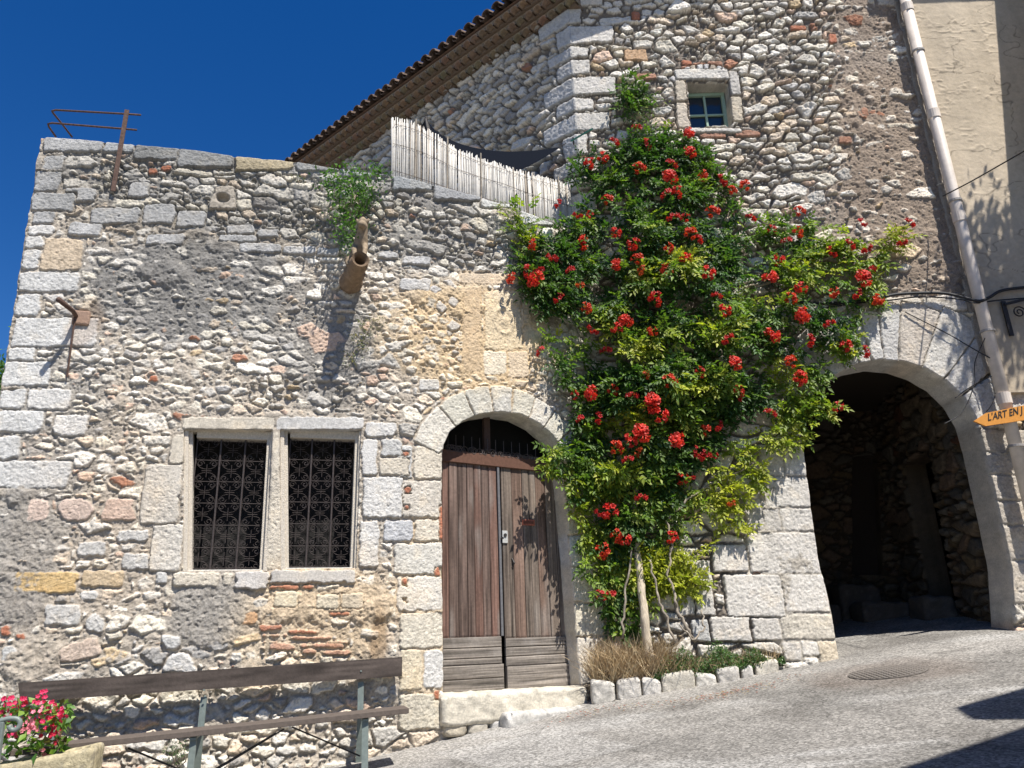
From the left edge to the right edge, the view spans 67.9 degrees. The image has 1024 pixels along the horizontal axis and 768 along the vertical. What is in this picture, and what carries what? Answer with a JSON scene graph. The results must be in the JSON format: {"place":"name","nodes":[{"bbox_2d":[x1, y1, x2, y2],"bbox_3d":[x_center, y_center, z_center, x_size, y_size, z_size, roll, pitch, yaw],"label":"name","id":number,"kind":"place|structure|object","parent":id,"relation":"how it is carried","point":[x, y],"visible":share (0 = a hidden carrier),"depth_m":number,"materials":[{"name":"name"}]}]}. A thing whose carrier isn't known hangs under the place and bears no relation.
{"place":"outdoors","nodes":[
{"label":"outdoors","id":0,"kind":"place"},
{"bbox_2d":[0,0,503,373],"label":"sky","id":1,"kind":"structure","parent":0,"point":[260,79],"materials":[{"name":"blue"}]},
{"bbox_2d":[325,605,1023,767],"bbox_3d":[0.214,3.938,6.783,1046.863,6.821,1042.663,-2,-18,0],"label":"ground","id":2,"kind":"structure","parent":0,"point":[959,703],"depth_m":6.53,"materials":[{"name":"grey asphalt"}]},
{"bbox_2d":[0,326,10,390],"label":"tree","id":3,"kind":"object","parent":2,"relation":"on","point":[2,364],"visible":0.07,"depth_m":16.88,"materials":[{"name":"green plant"}]},
{"bbox_2d":[0,716,22,761],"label":"scroll rail","id":4,"kind":"object","parent":2,"relation":"on","point":[17,719],"visible":1,"depth_m":5.26,"materials":[{"name":"grey metal"}]},
{"bbox_2d":[0,742,104,767],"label":"stone trough","id":5,"kind":"object","parent":2,"relation":"on","point":[89,756],"visible":0.95,"depth_m":5.61,"materials":[{"name":"beige stone"}]},
{"bbox_2d":[0,689,75,763],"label":"flower plant","id":6,"kind":"object","parent":5,"relation":"on","point":[57,713],"visible":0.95,"depth_m":5.69,"materials":[{"name":"pink plant"}]},
{"bbox_2d":[159,739,189,767],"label":"wall weed","id":7,"kind":"object","parent":2,"relation":"on","point":[175,754],"depth_m":6.70,"materials":[{"name":"green plant"}]},
{"bbox_2d":[8,657,408,767],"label":"bench","id":8,"kind":"object","parent":2,"relation":"on","point":[203,680],"visible":0.91,"depth_m":6.70,"materials":[{"name":"brown wood"}]},
{"bbox_2d":[0,137,611,767],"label":"terrace house","id":9,"kind":"structure","parent":2,"relation":"on","point":[218,449],"depth_m":7.95,"materials":[{"name":"stone"}]},
{"bbox_2d":[56,297,90,376],"bbox_3d":[-4.348,-0.455,7.442,0.155,0.716,0.404,-2,-18,0],"label":"iron hook","id":10,"kind":"object","parent":9,"relation":"attached to","point":[81,318],"visible":1,"depth_m":7.61,"materials":[{"name":"brown metal"}]},
{"bbox_2d":[47,109,140,191],"bbox_3d":[-4.623,-2.535,8.408,0.937,1.046,0.523,-2,-18,0],"label":"terrace railing","id":11,"kind":"object","parent":9,"relation":"on","point":[126,113],"visible":1,"depth_m":8.35,"materials":[{"name":"metal"}]},
{"bbox_2d":[183,430,272,571],"bbox_3d":[-2.871,1.164,7.625,0.892,1.418,0.178,3,-19,-15],"label":"window","id":12,"kind":"structure","parent":9,"relation":"in","point":[212,436],"depth_m":7.61,"materials":[{"name":"metal"}]},
{"bbox_2d":[280,430,360,569],"bbox_3d":[-2.003,1.190,7.869,0.851,1.443,0.178,3,-19,-15],"label":"window","id":13,"kind":"structure","parent":9,"relation":"in","point":[312,436],"depth_m":7.87,"materials":[{"name":"metal"}]},
{"bbox_2d":[308,155,399,256],"bbox_3d":[-1.851,-2.048,8.655,1.008,1.371,0.688,7,-21,-26],"label":"plant","id":14,"kind":"object","parent":9,"relation":"attached to","point":[351,224],"visible":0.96,"depth_m":8.64,"materials":[{"name":"green plant"}]},
{"bbox_2d":[339,217,369,293],"bbox_3d":[-1.725,-1.440,8.431,0.264,0.753,0.687,7,-20,-25],"label":"waterspout","id":15,"kind":"object","parent":9,"relation":"attached to","point":[356,261],"visible":0.99,"depth_m":8.30,"materials":[{"name":"ceramic"}]},
{"bbox_2d":[339,311,386,366],"bbox_3d":[-1.624,-0.486,8.324,0.522,0.722,0.286,2,-19,-12],"label":"wall weed","id":16,"kind":"object","parent":9,"relation":"attached to","point":[362,345],"depth_m":8.33,"materials":[{"name":"green plant"}]},
{"bbox_2d":[391,117,575,230],"bbox_3d":[-0.181,-2.540,10.046,3.013,1.448,0.049,8,-21,-28],"label":"reed screen","id":17,"kind":"object","parent":9,"relation":"on","point":[467,171],"visible":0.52,"depth_m":9.90,"materials":[{"name":"wood"}]},
{"bbox_2d":[441,417,569,691],"bbox_3d":[-0.081,1.790,8.684,1.671,3.208,0.126,8,-21,-28],"label":"door","id":18,"kind":"structure","parent":9,"relation":"in","point":[531,595],"depth_m":8.54,"materials":[{"name":"brown wood"}]},
{"bbox_2d":[493,199,534,250],"bbox_3d":[-0.011,-2.008,9.662,0.622,0.780,0.284,7,-20,-25],"label":"wall weed","id":19,"kind":"object","parent":9,"relation":"attached to","point":[509,221],"depth_m":9.67,"materials":[{"name":"green plant"}]},
{"bbox_2d":[500,705,583,727],"bbox_3d":[0.377,3.466,7.849,1.082,0.227,0.220,8,-21,-28],"label":"step","id":20,"kind":"object","parent":2,"relation":"on","point":[509,719],"visible":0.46,"depth_m":7.66,"materials":[{"name":"white stone"}]},
{"bbox_2d":[285,0,1023,692],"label":"tall house","id":21,"kind":"structure","parent":2,"relation":"on","point":[895,494],"depth_m":10.94,"materials":[{"name":"grey stone"}]},
{"bbox_2d":[421,116,565,174],"bbox_3d":[-0.235,-3.294,10.629,2.115,1.066,0.301,1,-19,-8],"label":"shade sail","id":22,"kind":"object","parent":21,"relation":"attached to","point":[518,160],"visible":0.66,"depth_m":10.65,"materials":[{"name":"fabric"}]},
{"bbox_2d":[570,128,592,144],"bbox_3d":[0.999,-3.523,10.743,0.427,0.154,0.143,-17,-24,38],"label":"wall bracket","id":23,"kind":"object","parent":21,"relation":"attached to","point":[573,138],"depth_m":10.68,"materials":[{"name":"grey metal"}]},
{"bbox_2d":[688,92,727,127],"bbox_3d":[2.878,-3.977,11.271,0.609,0.771,0.060,-2,-18,0],"label":"window","id":24,"kind":"structure","parent":21,"relation":"in","point":[705,109],"depth_m":11.31,"materials":[{"name":"blue glass"}]},
{"bbox_2d":[496,67,926,668],"bbox_3d":[2.689,-0.833,9.518,5.707,8.186,1.060,-2,-18,0],"label":"trumpet vine","id":25,"kind":"object","parent":21,"relation":"attached to","point":[648,389],"visible":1,"depth_m":9.42,"materials":[{"name":"green plant"}]},
{"bbox_2d":[548,674,795,726],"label":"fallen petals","id":26,"kind":"object","parent":2,"relation":"on","point":[686,699],"visible":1,"depth_m":7.59,"materials":[{"name":"red plant"}]},
{"bbox_2d":[590,659,784,704],"bbox_3d":[1.944,3.308,8.337,2.199,0.494,0.531,-2,-18,0],"label":"planting bed","id":27,"kind":"object","parent":2,"relation":"on","point":[602,691],"visible":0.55,"depth_m":8.17,"materials":[{"name":"white stone"}]},
{"bbox_2d":[653,638,786,679],"bbox_3d":[2.279,3.022,8.444,1.558,0.445,0.482,-2,-18,0],"label":"ground cover","id":28,"kind":"object","parent":27,"relation":"on","point":[731,659],"visible":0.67,"depth_m":8.35,"materials":[{"name":"green plant"}]},
{"bbox_2d":[848,664,928,679],"bbox_3d":[3.706,2.838,7.495,0.760,0.106,0.608,-2,-18,0],"label":"drain cover","id":29,"kind":"object","parent":2,"relation":"on","point":[889,671],"visible":1,"depth_m":7.45,"materials":[{"name":"grey metal"}]},
{"bbox_2d":[894,0,1023,507],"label":"rendered house","id":30,"kind":"structure","parent":2,"relation":"on","point":[966,59],"depth_m":10.66,"materials":[{"name":"paint"}]},
{"bbox_2d":[790,286,1023,304],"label":"cable","id":31,"kind":"object","parent":30,"relation":"attached to","point":[940,293],"visible":0.88,"depth_m":9.93,"materials":[{"name":"black rubber"}]},
{"bbox_2d":[810,296,1021,309],"bbox_3d":[5.383,-1.075,9.868,2.974,0.202,0.174,-3,-18,2],"label":"cable","id":32,"kind":"object","parent":30,"relation":"attached to","point":[927,297],"visible":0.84,"depth_m":9.94,"materials":[{"name":"black rubber"}]},
{"bbox_2d":[905,312,989,357],"bbox_3d":[5.582,-0.616,9.795,0.873,0.741,0.133,-5,-19,10],"label":"cable","id":33,"kind":"object","parent":30,"relation":"attached to","point":[950,335],"visible":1,"depth_m":9.79,"materials":[{"name":"black rubber"}]},
{"bbox_2d":[944,338,984,423],"bbox_3d":[5.700,-0.023,9.600,0.687,1.072,0.139,-6,-19,13],"label":"cable","id":34,"kind":"object","parent":30,"relation":"attached to","point":[973,385],"visible":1,"depth_m":9.58,"materials":[{"name":"black rubber"}]},
{"bbox_2d":[955,376,991,397],"bbox_3d":[5.794,0.050,9.555,0.456,0.230,0.094,-9,-20,21],"label":"cable","id":35,"kind":"object","parent":30,"relation":"attached to","point":[972,385],"visible":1,"depth_m":9.57,"materials":[{"name":"black rubber"}]},
{"bbox_2d":[943,151,1023,195],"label":"cable","id":36,"kind":"object","parent":30,"relation":"attached to","point":[985,173],"visible":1,"depth_m":9.44,"materials":[{"name":"black rubber"}]},
{"bbox_2d":[973,405,1023,425],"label":"arrow sign","id":37,"kind":"object","parent":30,"relation":"attached to","point":[1010,415],"visible":1,"depth_m":9.23,"materials":[{"name":"orange paint"}]},
{"bbox_2d":[1000,298,1023,335],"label":"scroll bracket","id":38,"kind":"object","parent":30,"relation":"attached to","point":[1004,304],"visible":1,"depth_m":9.80,"materials":[{"name":"metal"}]},
{"bbox_2d":[563,630,788,682],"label":"dry grass","id":39,"kind":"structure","parent":0,"point":[615,666],"depth_m":8.28,"materials":[{"name":"plant"}]}
]}

